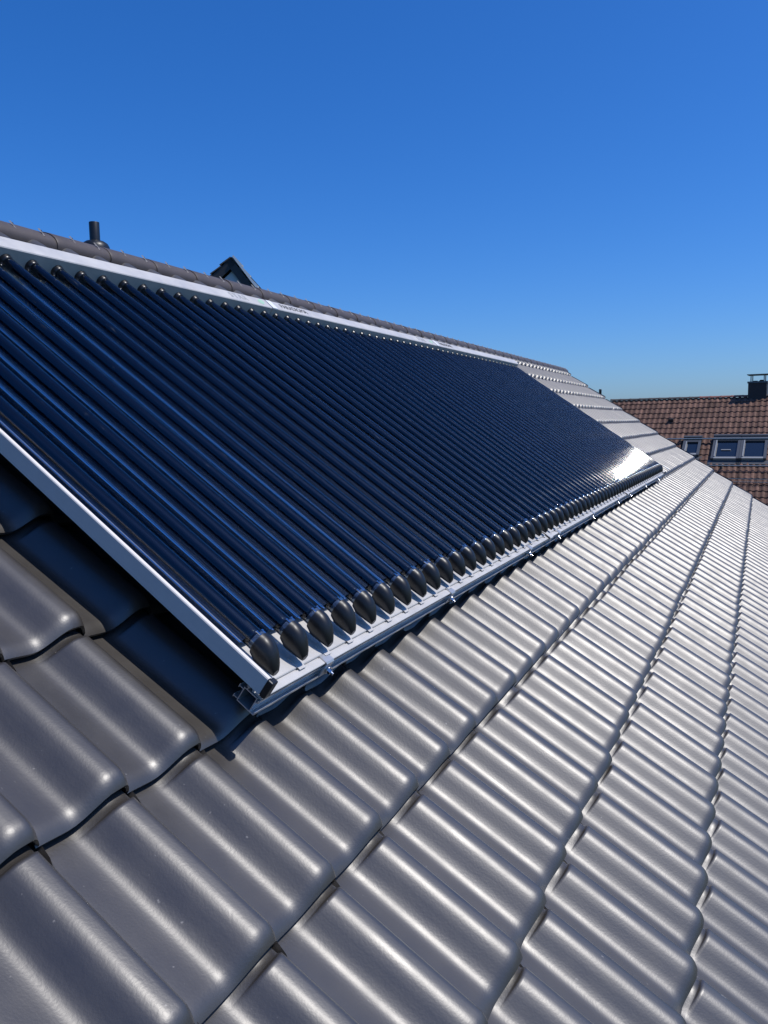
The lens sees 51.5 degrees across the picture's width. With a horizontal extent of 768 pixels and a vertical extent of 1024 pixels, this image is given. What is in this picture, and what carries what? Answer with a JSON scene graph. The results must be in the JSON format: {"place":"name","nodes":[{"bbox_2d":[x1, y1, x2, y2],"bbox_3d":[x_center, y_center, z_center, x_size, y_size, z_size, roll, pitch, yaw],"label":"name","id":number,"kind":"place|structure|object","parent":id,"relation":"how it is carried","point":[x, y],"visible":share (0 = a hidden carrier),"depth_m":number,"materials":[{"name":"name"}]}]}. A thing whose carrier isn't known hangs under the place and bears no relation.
{"place":"outdoors","nodes":[
{"label":"outdoors","id":0,"kind":"place"},
{"bbox_2d":[210,255,260,287],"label":"gabled house","id":1,"kind":"structure","parent":0,"point":[231,269],"depth_m":21.10,"materials":[{"name":"ceramic"}]},
{"bbox_2d":[0,0,767,400],"label":"sky","id":2,"kind":"structure","parent":0,"point":[580,187],"materials":[{"name":"blue"}]},
{"label":"ground","id":3,"kind":"structure","parent":0,"visible":0},
{"bbox_2d":[0,220,767,1023],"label":"tiled house","id":4,"kind":"structure","parent":3,"relation":"on","point":[532,788],"depth_m":1.77,"materials":[{"name":"tile"}]},
{"bbox_2d":[233,465,668,714],"bbox_3d":[1.514,-0.071,5.557,0.184,0.082,8.642,2,7,25],"label":"mounting rail","id":5,"kind":"object","parent":4,"relation":"attached to","point":[250,701],"visible":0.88,"depth_m":2.15,"materials":[{"name":"metal"}]},
{"bbox_2d":[0,236,549,699],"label":"solar collector","id":6,"kind":"object","parent":5,"relation":"on","point":[256,496],"visible":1,"depth_m":2.49,"materials":[{"name":"blue glass"}]},
{"bbox_2d":[265,300,626,535],"bbox_3d":[0.596,-0.653,5.267,2.043,0.131,2.485,38,20,17],"label":"solar collector","id":7,"kind":"object","parent":5,"relation":"on","point":[556,481],"visible":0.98,"depth_m":4.91,"materials":[{"name":"blue glass"}]},
{"bbox_2d":[432,340,665,494],"bbox_3d":[1.664,-0.911,7.511,2.053,0.131,2.512,38,20,17],"label":"solar collector","id":8,"kind":"object","parent":5,"relation":"on","point":[632,467],"visible":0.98,"depth_m":7.24,"materials":[{"name":"blue glass"}]},
{"bbox_2d":[610,373,767,504],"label":"red tiled house","id":9,"kind":"structure","parent":3,"relation":"on","point":[724,436],"depth_m":31.78,"materials":[{"name":"tile"}]},
{"bbox_2d":[682,435,702,460],"bbox_3d":[12.095,-2.510,31.342,0.861,0.978,1.083,2,7,29],"label":"roof window","id":10,"kind":"structure","parent":9,"relation":"in","point":[693,447],"depth_m":31.37,"materials":[{"name":"grey"}]},
{"bbox_2d":[707,434,741,464],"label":"roof window","id":11,"kind":"structure","parent":9,"relation":"in","point":[726,451],"depth_m":30.60,"materials":[{"name":"blue"}]},
{"bbox_2d":[735,434,767,464],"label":"roof window","id":12,"kind":"structure","parent":9,"relation":"in","point":[752,451],"depth_m":30.13,"materials":[{"name":"blue"}]}
]}

